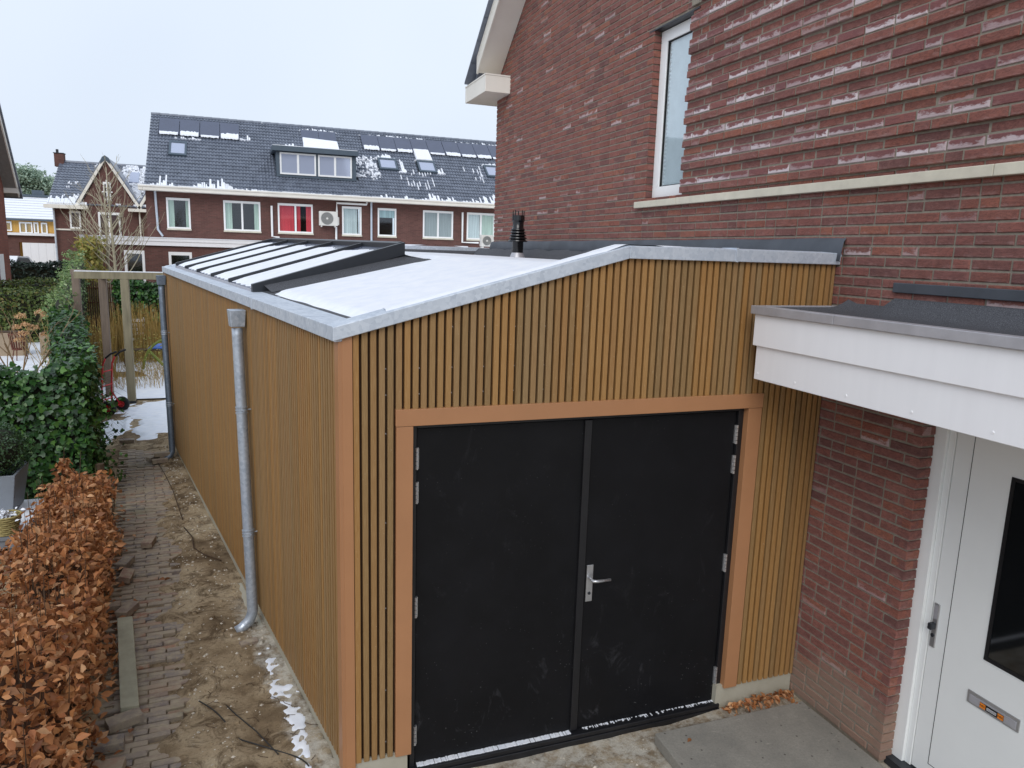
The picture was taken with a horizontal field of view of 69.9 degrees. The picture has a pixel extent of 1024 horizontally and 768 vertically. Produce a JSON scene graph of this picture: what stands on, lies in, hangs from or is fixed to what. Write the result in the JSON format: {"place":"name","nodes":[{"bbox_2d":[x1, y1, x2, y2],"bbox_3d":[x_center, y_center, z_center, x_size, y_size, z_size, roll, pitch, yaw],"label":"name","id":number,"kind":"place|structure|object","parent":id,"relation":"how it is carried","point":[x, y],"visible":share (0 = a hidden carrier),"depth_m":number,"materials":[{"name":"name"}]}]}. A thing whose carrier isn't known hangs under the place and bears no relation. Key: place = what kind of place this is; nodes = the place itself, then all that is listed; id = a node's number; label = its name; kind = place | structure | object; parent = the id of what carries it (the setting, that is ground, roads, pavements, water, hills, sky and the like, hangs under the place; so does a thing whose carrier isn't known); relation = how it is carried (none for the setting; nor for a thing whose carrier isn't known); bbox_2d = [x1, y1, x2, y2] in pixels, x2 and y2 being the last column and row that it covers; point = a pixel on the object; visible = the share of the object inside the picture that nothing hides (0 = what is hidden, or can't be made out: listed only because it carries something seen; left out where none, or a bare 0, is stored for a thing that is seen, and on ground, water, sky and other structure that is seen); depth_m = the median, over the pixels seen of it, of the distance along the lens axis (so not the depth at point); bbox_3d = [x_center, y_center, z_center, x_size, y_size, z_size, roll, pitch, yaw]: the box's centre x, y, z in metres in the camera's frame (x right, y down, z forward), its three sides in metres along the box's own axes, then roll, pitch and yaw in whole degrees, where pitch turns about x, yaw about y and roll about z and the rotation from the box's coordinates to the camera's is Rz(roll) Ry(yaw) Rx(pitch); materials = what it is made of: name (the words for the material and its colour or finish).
{"place":"outdoors","nodes":[
{"label":"outdoors","id":0,"kind":"place"},
{"bbox_2d":[4,190,67,266],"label":"boarded house","id":1,"kind":"structure","parent":0,"point":[30,226],"depth_m":61.90,"materials":[{"name":"yellow wood"}]},
{"bbox_2d":[6,221,11,230],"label":"window","id":2,"kind":"structure","parent":1,"relation":"in","point":[10,222],"depth_m":61.62,"materials":[{"name":"white glass"}]},
{"bbox_2d":[19,222,32,232],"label":"window","id":3,"kind":"structure","parent":1,"relation":"in","point":[26,223],"depth_m":62.02,"materials":[{"name":"white plastic"}]},
{"bbox_2d":[22,243,31,259],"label":"garage door panel","id":4,"kind":"structure","parent":1,"relation":"in","point":[26,246],"depth_m":59.12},
{"bbox_2d":[30,243,39,265],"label":"garage door panel","id":5,"kind":"structure","parent":1,"relation":"in","point":[34,246],"depth_m":59.35,"materials":[{"name":"metal"}]},
{"bbox_2d":[33,222,38,232],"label":"window","id":6,"kind":"structure","parent":1,"relation":"in","point":[34,223],"depth_m":62.27,"materials":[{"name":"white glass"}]},
{"bbox_2d":[38,243,46,262],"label":"garage door panel","id":7,"kind":"structure","parent":1,"relation":"in","point":[42,246],"depth_m":59.52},
{"bbox_2d":[41,223,47,233],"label":"window","id":8,"kind":"structure","parent":1,"relation":"in","point":[41,223],"depth_m":62.47,"materials":[{"name":"white glass"}]},
{"bbox_2d":[46,243,54,266],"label":"garage door panel","id":9,"kind":"structure","parent":1,"relation":"in","point":[49,246],"depth_m":59.71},
{"bbox_2d":[43,149,147,270],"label":"gabled house","id":10,"kind":"structure","parent":0,"point":[69,174],"depth_m":49.90,"materials":[{"name":"brick"}]},
{"bbox_2d":[69,211,81,229],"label":"window","id":11,"kind":"structure","parent":10,"relation":"in","point":[71,227],"depth_m":49.46,"materials":[{"name":"white glass"}]},
{"bbox_2d":[98,212,121,235],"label":"window","id":12,"kind":"structure","parent":10,"relation":"in","point":[99,221],"depth_m":49.93,"materials":[{"name":"white glass"}]},
{"bbox_2d":[129,172,139,182],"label":"roof window","id":13,"kind":"structure","parent":10,"relation":"in","point":[134,176],"depth_m":52.70,"materials":[{"name":"white glass"}]},
{"bbox_2d":[91,445,194,767],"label":"brick path","id":14,"kind":"structure","parent":0,"point":[144,493],"depth_m":5.95,"materials":[{"name":"brick"}]},
{"bbox_2d":[85,733,124,756],"bbox_3d":[-2.438,2.168,4.396,0.200,0.055,0.100,-3,11,-23],"label":"loose brick","id":15,"kind":"object","parent":14,"relation":"on","point":[115,743],"visible":0.62,"depth_m":4.37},
{"bbox_2d":[86,756,126,767],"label":"loose brick","id":16,"kind":"object","parent":14,"relation":"on","point":[118,762],"visible":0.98,"depth_m":4.21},
{"bbox_2d":[84,505,136,767],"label":"leaf litter","id":17,"kind":"object","parent":14,"relation":"on","point":[103,714],"visible":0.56,"depth_m":5.15,"materials":[{"name":"brown plant"}]},
{"bbox_2d":[106,600,120,612],"bbox_3d":[-3.337,1.845,6.038,0.200,0.055,0.100,-3,11,-26],"label":"loose brick","id":18,"kind":"object","parent":14,"relation":"on","point":[114,605],"visible":0.34,"depth_m":6.03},
{"bbox_2d":[104,708,143,733],"bbox_3d":[-2.451,2.125,4.633,0.200,0.055,0.100,-8,14,-43],"label":"loose brick","id":19,"kind":"object","parent":14,"relation":"on","point":[124,720],"visible":1,"depth_m":4.61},
{"bbox_2d":[115,556,134,569],"bbox_3d":[-3.627,1.675,6.873,0.100,0.055,0.200,1,10,-5],"label":"loose brick","id":20,"kind":"object","parent":14,"relation":"on","point":[126,561],"visible":0.82,"depth_m":6.83,"materials":[{"name":"brick"}]},
{"bbox_2d":[117,567,134,583],"bbox_3d":[-3.479,1.728,6.612,0.100,0.055,0.200,17,5,-19],"label":"loose brick","id":21,"kind":"object","parent":14,"relation":"on","point":[126,575],"visible":0.96,"depth_m":6.56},
{"bbox_2d":[114,601,139,617],"bbox_3d":[-3.159,1.853,6.019,0.100,0.055,0.200,2,10,1],"label":"loose brick","id":22,"kind":"object","parent":14,"relation":"on","point":[127,608],"visible":0.89,"depth_m":5.99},
{"bbox_2d":[141,535,155,547],"bbox_3d":[-3.651,1.585,7.367,0.100,0.055,0.200,-1,10,-13],"label":"loose brick","id":23,"kind":"object","parent":14,"relation":"on","point":[148,541],"visible":1,"depth_m":7.31,"materials":[{"name":"brick"}]},
{"bbox_2d":[146,455,159,461],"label":"loose brick","id":24,"kind":"object","parent":14,"relation":"on","point":[148,458],"visible":0.65,"depth_m":10.12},
{"bbox_2d":[151,457,167,463],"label":"loose brick","id":25,"kind":"object","parent":14,"relation":"on","point":[158,460],"visible":1,"depth_m":10.06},
{"bbox_2d":[79,112,268,311],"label":"terrace house","id":26,"kind":"structure","parent":0,"point":[204,186],"depth_m":34.37,"materials":[{"name":"tile"}]},
{"bbox_2d":[124,250,145,281],"bbox_3d":[-16.139,-4.529,31.538,0.780,2.410,0.750,-2,11,-20],"label":"window","id":27,"kind":"structure","parent":26,"relation":"in","point":[139,266],"depth_m":31.67,"materials":[{"name":"white glass"}]},
{"bbox_2d":[168,140,186,156],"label":"roof window","id":28,"kind":"structure","parent":26,"relation":"in","point":[176,148],"depth_m":34.98,"materials":[{"name":"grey glass"}]},
{"bbox_2d":[166,197,191,230],"bbox_3d":[-15.462,-7.878,34.055,1.040,1.450,0.790,-2,11,-20],"label":"window","id":29,"kind":"structure","parent":26,"relation":"in","point":[178,209],"depth_m":33.93,"materials":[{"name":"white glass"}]},
{"bbox_2d":[168,252,191,264],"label":"window","id":30,"kind":"structure","parent":26,"relation":"in","point":[174,257],"depth_m":31.78,"materials":[{"name":"white glass"}]},
{"bbox_2d":[223,200,260,232],"bbox_3d":[-12.880,-7.968,34.999,1.680,1.450,0.790,-2,11,-20],"label":"window","id":31,"kind":"structure","parent":26,"relation":"in","point":[239,216],"depth_m":35.03,"materials":[{"name":"clear glass"}]},
{"bbox_2d":[0,0,497,234],"label":"sky","id":32,"kind":"structure","parent":0,"point":[86,79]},
{"bbox_2d":[262,122,371,240],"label":"terrace house","id":33,"kind":"structure","parent":0,"point":[312,172],"depth_m":36.03,"materials":[{"name":"tile"}]},
{"bbox_2d":[278,203,313,234],"bbox_3d":[-10.604,-8.047,35.832,1.670,1.450,0.790,-2,11,-20],"label":"window","id":34,"kind":"structure","parent":33,"relation":"in","point":[292,218],"depth_m":35.60,"materials":[{"name":"clear glass"}]},
{"bbox_2d":[319,211,338,227],"bbox_3d":[-8.941,-8.046,35.829,0.950,0.750,0.360,-2,11,-20],"label":"air conditioner","id":35,"kind":"object","parent":33,"relation":"attached to","point":[328,218],"visible":1,"depth_m":35.67,"materials":[{"name":"metal"}]},
{"bbox_2d":[342,206,361,236],"bbox_3d":[-8.079,-8.135,36.756,0.990,1.450,0.790,-2,11,-20],"label":"window","id":36,"kind":"structure","parent":33,"relation":"in","point":[349,214],"depth_m":36.52,"materials":[{"name":"white glass"}]},
{"bbox_2d":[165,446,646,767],"bbox_3d":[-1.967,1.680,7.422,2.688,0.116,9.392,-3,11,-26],"label":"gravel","id":37,"kind":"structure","parent":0,"point":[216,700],"depth_m":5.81,"materials":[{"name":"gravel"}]},
{"bbox_2d":[356,130,473,247],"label":"terrace house","id":38,"kind":"structure","parent":0,"point":[414,193],"depth_m":38.00,"materials":[{"name":"tile"}]},
{"bbox_2d":[377,208,396,237],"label":"window","id":39,"kind":"structure","parent":38,"relation":"in","point":[385,216],"depth_m":37.26,"materials":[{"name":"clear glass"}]},
{"bbox_2d":[377,157,398,171],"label":"roof window","id":40,"kind":"structure","parent":38,"relation":"in","point":[389,164],"depth_m":38.39,"materials":[{"name":"grey glass"}]},
{"bbox_2d":[416,160,437,173],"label":"roof window","id":41,"kind":"structure","parent":38,"relation":"in","point":[423,166],"depth_m":39.12,"materials":[{"name":"grey glass"}]},
{"bbox_2d":[422,210,452,239],"bbox_3d":[-3.842,-8.227,37.992,1.640,1.450,0.190,-2,11,-20],"label":"window","id":42,"kind":"structure","parent":38,"relation":"in","point":[438,225],"depth_m":38.04,"materials":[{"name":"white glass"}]},
{"bbox_2d":[0,314,889,767],"bbox_3d":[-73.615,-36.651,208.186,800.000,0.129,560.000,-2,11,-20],"label":"ground","id":43,"kind":"structure","parent":0,"point":[622,750],"depth_m":5.05,"materials":[{"name":"soil"}]},
{"bbox_2d":[0,105,22,283],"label":"corner house","id":44,"kind":"structure","parent":43,"relation":"on","point":[10,187],"depth_m":26.72,"materials":[{"name":"orange brick"}]},
{"bbox_2d":[0,254,5,281],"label":"window","id":45,"kind":"structure","parent":44,"relation":"in","point":[2,267],"depth_m":26.22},
{"bbox_2d":[10,256,32,265],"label":"parked car","id":46,"kind":"object","parent":43,"relation":"on","point":[27,259],"visible":0.11,"depth_m":55.16,"materials":[{"name":"metal"}]},
{"bbox_2d":[0,498,43,560],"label":"garden table","id":47,"kind":"object","parent":43,"relation":"on","point":[24,504],"visible":0.16,"depth_m":7.24,"materials":[{"name":"white"}]},
{"bbox_2d":[0,507,24,536],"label":"wicker basket","id":48,"kind":"object","parent":47,"relation":"on","point":[9,519],"visible":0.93,"depth_m":6.76,"materials":[{"name":"wicker"}]},
{"bbox_2d":[0,461,28,511],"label":"planter box","id":49,"kind":"object","parent":47,"relation":"on","point":[12,490],"visible":0.78,"depth_m":7.19,"materials":[{"name":"concrete"}]},
{"bbox_2d":[0,422,37,475],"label":"boxwood ball","id":50,"kind":"object","parent":49,"relation":"in","point":[12,443],"visible":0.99,"depth_m":7.21,"materials":[{"name":"green plant"}]},
{"bbox_2d":[0,361,47,374],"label":"snow patch","id":51,"kind":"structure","parent":43,"relation":"on","point":[29,365],"depth_m":16.69,"materials":[{"name":"snow"}]},
{"bbox_2d":[13,309,49,372],"bbox_3d":[-8.691,-0.701,13.714,1.181,1.449,0.638,-2,11,-20],"label":"dried hydrangea","id":52,"kind":"object","parent":43,"relation":"on","point":[16,326],"visible":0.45,"depth_m":13.60,"materials":[{"name":"plant"}]},
{"bbox_2d":[0,276,63,294],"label":"hedge","id":53,"kind":"object","parent":43,"relation":"on","point":[28,279],"visible":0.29,"depth_m":24.75,"materials":[{"name":"green plant"}]},
{"bbox_2d":[15,161,55,194],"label":"pine tree","id":54,"kind":"object","parent":43,"relation":"on","point":[26,176],"visible":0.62,"depth_m":94.55,"materials":[{"name":"plant"}]},
{"bbox_2d":[28,175,53,194],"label":"pine tree","id":55,"kind":"object","parent":43,"relation":"on","point":[47,189],"visible":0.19,"depth_m":94.95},
{"bbox_2d":[10,259,72,283],"bbox_3d":[-22.298,-4.407,31.988,6.427,2.253,1.656,-2,11,-20],"label":"hedge","id":56,"kind":"object","parent":43,"relation":"on","point":[46,269],"visible":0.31,"depth_m":31.93,"materials":[{"name":"green plant"}]},
{"bbox_2d":[0,294,89,371],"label":"bare shrub","id":57,"kind":"object","parent":43,"relation":"on","point":[25,358],"visible":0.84,"depth_m":9.87,"materials":[{"name":"brown plant"}]},
{"bbox_2d":[0,285,90,342],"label":"hedge","id":58,"kind":"object","parent":43,"relation":"on","point":[28,304],"visible":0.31,"depth_m":20.96,"materials":[{"name":"green plant"}]},
{"bbox_2d":[0,342,118,361],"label":"snow patch","id":59,"kind":"object","parent":43,"relation":"on","point":[32,350],"visible":0.03,"depth_m":18.59,"materials":[{"name":"snow"}]},
{"bbox_2d":[0,330,28,355],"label":"planter box","id":60,"kind":"object","parent":59,"relation":"on","point":[6,339],"visible":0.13,"depth_m":18.60,"materials":[{"name":"wood"}]},
{"bbox_2d":[7,332,26,360],"bbox_3d":[-12.162,-0.902,18.045,0.392,0.699,0.406,-2,11,-20],"label":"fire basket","id":61,"kind":"object","parent":59,"relation":"on","point":[13,344],"visible":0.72,"depth_m":17.95,"materials":[{"name":"metal"}]},
{"bbox_2d":[39,330,48,354],"bbox_3d":[-11.952,-1.064,19.130,0.530,0.640,0.500,-2,11,-20],"label":"planter box","id":62,"kind":"object","parent":59,"relation":"on","point":[42,338],"visible":0.3,"depth_m":18.84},
{"bbox_2d":[70,234,112,334],"bbox_3d":[-12.228,-2.782,21.521,1.015,3.159,2.820,-2,11,-20],"label":"bamboo bush","id":63,"kind":"object","parent":59,"relation":"on","point":[91,257],"visible":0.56,"depth_m":20.79,"materials":[{"name":"green plant"}]},
{"bbox_2d":[85,280,119,342],"bbox_3d":[-11.069,-1.915,20.430,1.424,1.909,0.071,-2,11,-20],"label":"reed screen","id":64,"kind":"object","parent":59,"relation":"on","point":[95,287],"visible":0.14,"depth_m":20.22,"materials":[{"name":"plant"}]},
{"bbox_2d":[60,153,164,284],"bbox_3d":[-11.294,-3.765,20.715,2.583,5.436,1.511,1,10,-6],"label":"young tree","id":65,"kind":"object","parent":59,"relation":"on","point":[115,265],"visible":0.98,"depth_m":20.64,"materials":[{"name":"brown plant"}]},
{"bbox_2d":[78,175,148,313],"bbox_3d":[-12.072,-3.758,21.902,1.810,4.953,1.903,10,13,38],"label":"young tree","id":66,"kind":"object","parent":59,"relation":"on","point":[106,242],"visible":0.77,"depth_m":21.79,"materials":[{"name":"brown plant"}]},
{"bbox_2d":[0,453,126,767],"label":"beech hedge","id":67,"kind":"object","parent":43,"relation":"on","point":[51,631],"visible":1,"depth_m":4.48,"materials":[{"name":"brown plant"}]},
{"bbox_2d":[39,249,91,367],"bbox_3d":[-9.973,-1.596,16.636,0.640,2.848,8.795,-4,11,-27],"label":"climbing ivy","id":68,"kind":"object","parent":43,"relation":"on","point":[65,290],"visible":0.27,"depth_m":15.61,"materials":[{"name":"green plant"}]},
{"bbox_2d":[0,304,131,499],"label":"ivy hedge","id":69,"kind":"object","parent":43,"relation":"on","point":[55,407],"visible":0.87,"depth_m":8.29,"materials":[{"name":"green plant"}]},
{"bbox_2d":[65,200,103,249],"bbox_3d":[-17.475,-5.278,30.077,1.552,4.723,1.786,9,12,33],"label":"young tree","id":70,"kind":"object","parent":43,"relation":"on","point":[85,222],"visible":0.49,"depth_m":29.88,"materials":[{"name":"brown plant"}]},
{"bbox_2d":[83,315,123,386],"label":"ornamental grass","id":71,"kind":"object","parent":43,"relation":"on","point":[94,340],"depth_m":15.51,"materials":[{"name":"plant"}]},
{"bbox_2d":[70,269,163,403],"bbox_3d":[-7.782,-0.893,13.803,2.411,2.482,1.036,6,11,22],"label":"pergola","id":72,"kind":"object","parent":43,"relation":"on","point":[102,277],"visible":0.81,"depth_m":13.67,"materials":[{"name":"wood"}]},
{"bbox_2d":[119,438,134,443],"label":"loose brick","id":73,"kind":"object","parent":43,"relation":"on","point":[127,440],"visible":0.91,"depth_m":11.03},
{"bbox_2d":[117,616,138,712],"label":"edging slab","id":74,"kind":"structure","parent":43,"relation":"on","point":[128,689],"depth_m":5.14,"materials":[{"name":"concrete"}]},
{"bbox_2d":[94,301,162,377],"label":"ornamental grass","id":75,"kind":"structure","parent":43,"relation":"on","point":[147,336],"depth_m":18.32,"materials":[{"name":"plant"}]},
{"bbox_2d":[99,354,165,400],"bbox_3d":[-10.576,-0.921,20.375,6.000,0.069,14.400,-2,11,-20],"label":"snow patch","id":76,"kind":"object","parent":43,"relation":"on","point":[154,391],"visible":0.03,"depth_m":15.13,"materials":[{"name":"snow"}]},
{"bbox_2d":[113,351,163,389],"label":"dead perennials","id":77,"kind":"object","parent":76,"relation":"on","point":[145,372],"visible":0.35,"depth_m":15.88,"materials":[{"name":"plant"}]},
{"bbox_2d":[120,348,161,363],"bbox_3d":[-8.825,-0.639,17.872,1.250,0.438,0.280,-2,11,-20],"label":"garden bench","id":78,"kind":"object","parent":76,"relation":"on","point":[138,349],"visible":0.1,"depth_m":17.69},
{"bbox_2d":[148,343,161,348],"bbox_3d":[-8.597,-0.935,17.884,0.524,0.151,0.229,-2,11,-20],"label":"blue cover","id":79,"kind":"object","parent":78,"relation":"on","point":[157,347],"visible":0.21,"depth_m":17.80,"materials":[{"name":"plastic"}]},
{"bbox_2d":[101,400,167,443],"bbox_3d":[-6.400,0.553,12.807,1.595,0.095,3.948,-2,11,-20],"label":"snow patch","id":80,"kind":"object","parent":43,"relation":"on","point":[153,417],"visible":0.6,"depth_m":12.32,"materials":[{"name":"snow"}]},
{"bbox_2d":[101,349,129,414],"bbox_3d":[-7.104,-0.047,12.916,0.526,1.137,0.500,2,10,3],"label":"hand truck","id":81,"kind":"object","parent":80,"relation":"on","point":[124,405],"visible":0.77,"depth_m":12.98,"materials":[{"name":"red metal"}]},
{"bbox_2d":[110,279,165,345],"bbox_3d":[-9.533,-1.886,20.299,2.686,2.121,1.108,-2,11,-20],"label":"hedge","id":82,"kind":"object","parent":43,"relation":"on","point":[146,292],"visible":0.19,"depth_m":19.66,"materials":[{"name":"green plant"}]},
{"bbox_2d":[142,339,163,369],"bbox_3d":[-7.681,-0.564,16.427,1.154,0.917,0.258,-2,11,-20],"label":"bent branch","id":83,"kind":"object","parent":43,"relation":"on","point":[153,354],"visible":0.34,"depth_m":16.35,"materials":[{"name":"brown wood"}]},
{"bbox_2d":[154,451,169,456],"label":"loose brick","id":84,"kind":"object","parent":43,"relation":"on","point":[161,453],"visible":1,"depth_m":10.17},
{"bbox_2d":[158,463,182,519],"bbox_3d":[-4.233,1.265,9.065,0.035,0.040,2.446,-4,12,-31],"label":"dead root","id":85,"kind":"object","parent":43,"relation":"on","point":[173,492],"visible":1,"depth_m":8.83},
{"bbox_2d":[183,527,221,560],"bbox_3d":[-3.185,1.605,7.380,0.126,0.032,1.077,-7,14,-41],"label":"dead root","id":86,"kind":"object","parent":43,"relation":"on","point":[197,549],"visible":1,"depth_m":7.20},
{"bbox_2d":[157,450,317,759],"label":"twig litter","id":87,"kind":"object","parent":43,"relation":"on","point":[224,636],"visible":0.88,"depth_m":5.05,"materials":[{"name":"wood"}]},
{"bbox_2d":[157,445,319,767],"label":"soil clods","id":88,"kind":"object","parent":43,"relation":"on","point":[187,657],"visible":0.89,"depth_m":5.80,"materials":[{"name":"soil"}]},
{"bbox_2d":[239,636,258,646],"bbox_3d":[-2.011,1.975,5.602,0.130,0.030,0.060,-7,16,-40],"label":"broken brick","id":89,"kind":"object","parent":43,"relation":"on","point":[250,641],"visible":1,"depth_m":5.59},
{"bbox_2d":[198,700,308,765],"bbox_3d":[-1.644,2.173,4.569,1.076,0.036,0.140,10,13,37],"label":"root","id":90,"kind":"object","parent":43,"relation":"on","point":[275,750],"visible":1,"depth_m":4.48,"materials":[{"name":"wood"}]},
{"bbox_2d":[258,647,311,767],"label":"snow patch","id":91,"kind":"object","parent":43,"relation":"on","point":[297,720],"visible":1,"depth_m":4.74,"materials":[{"name":"snow"}]},
{"bbox_2d":[438,137,496,247],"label":"terrace house","id":92,"kind":"structure","parent":43,"relation":"on","point":[471,163],"depth_m":39.27,"materials":[{"name":"tile"}]},
{"bbox_2d":[466,212,494,240],"bbox_3d":[-1.763,-8.356,39.067,1.590,1.450,0.790,-2,11,-20],"label":"window","id":93,"kind":"structure","parent":92,"relation":"in","point":[478,224],"depth_m":38.80,"materials":[{"name":"clear glass"}]},
{"bbox_2d":[480,235,493,247],"bbox_3d":[-1.219,-7.127,36.681,0.730,0.630,0.360,-2,11,-20],"label":"air conditioner","id":94,"kind":"object","parent":92,"relation":"on","point":[486,240],"visible":0.98,"depth_m":36.51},
{"bbox_2d":[483,165,495,177],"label":"roof window","id":95,"kind":"structure","parent":92,"relation":"in","point":[490,171],"depth_m":40.38,"materials":[{"name":"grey glass"}]},
{"bbox_2d":[162,238,845,767],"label":"garage","id":96,"kind":"structure","parent":43,"relation":"on","point":[544,496],"depth_m":4.48,"materials":[{"name":"wood"}]},
{"bbox_2d":[156,275,174,459],"bbox_3d":[-4.803,-0.198,10.181,0.214,2.582,0.442,-2,11,-20],"label":"downpipe","id":97,"kind":"object","parent":96,"relation":"attached to","point":[160,279],"visible":0.97,"depth_m":10.15,"materials":[{"name":"metal"}]},
{"bbox_2d":[227,309,257,631],"bbox_3d":[-2.103,0.706,5.738,0.219,2.553,0.379,-2,11,-20],"label":"downpipe","id":98,"kind":"object","parent":96,"relation":"attached to","point":[236,317],"visible":0.98,"depth_m":5.70,"materials":[{"name":"metal"}]},
{"bbox_2d":[413,419,592,762],"bbox_3d":[-0.066,1.228,4.369,1.070,2.042,0.079,-2,11,-20],"label":"door","id":99,"kind":"structure","parent":96,"relation":"in","point":[502,509],"depth_m":4.34,"materials":[{"name":"black paint"}]},
{"bbox_2d":[508,210,526,257],"bbox_3d":[0.073,-1.822,8.992,0.240,0.600,0.240,-2,11,-20],"label":"roof flue","id":100,"kind":"object","parent":96,"relation":"on","point":[517,238],"visible":0.97,"depth_m":8.93,"materials":[{"name":"metal"}]},
{"bbox_2d":[577,411,738,727],"bbox_3d":[0.941,1.197,4.713,1.043,2.042,0.126,-2,11,-20],"label":"door","id":101,"kind":"structure","parent":96,"relation":"in","point":[656,559],"depth_m":4.70,"materials":[{"name":"metal"}]},
{"bbox_2d":[464,0,1023,767],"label":"brick house","id":102,"kind":"structure","parent":43,"relation":"on","point":[884,138],"depth_m":4.44,"materials":[{"name":"brick"}]},
{"bbox_2d":[652,18,692,197],"bbox_3d":[1.481,-2.424,6.533,0.075,1.470,0.602,-2,11,-20],"label":"window","id":103,"kind":"structure","parent":102,"relation":"in","point":[675,59],"depth_m":6.61,"materials":[{"name":"white plastic"}]},
{"bbox_2d":[911,432,1023,767],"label":"front door","id":104,"kind":"structure","parent":102,"relation":"in","point":[971,713],"depth_m":4.00,"materials":[{"name":"white paint"}]},
{"bbox_2d":[721,689,797,715],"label":"dead leaves","id":105,"kind":"object","parent":43,"relation":"on","point":[767,697],"visible":1,"depth_m":5.05,"materials":[{"name":"brown plant"}]},
{"bbox_2d":[655,701,883,767],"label":"paving slab","id":106,"kind":"structure","parent":43,"relation":"on","point":[800,734],"depth_m":4.61,"materials":[{"name":"grey concrete"}]}
]}

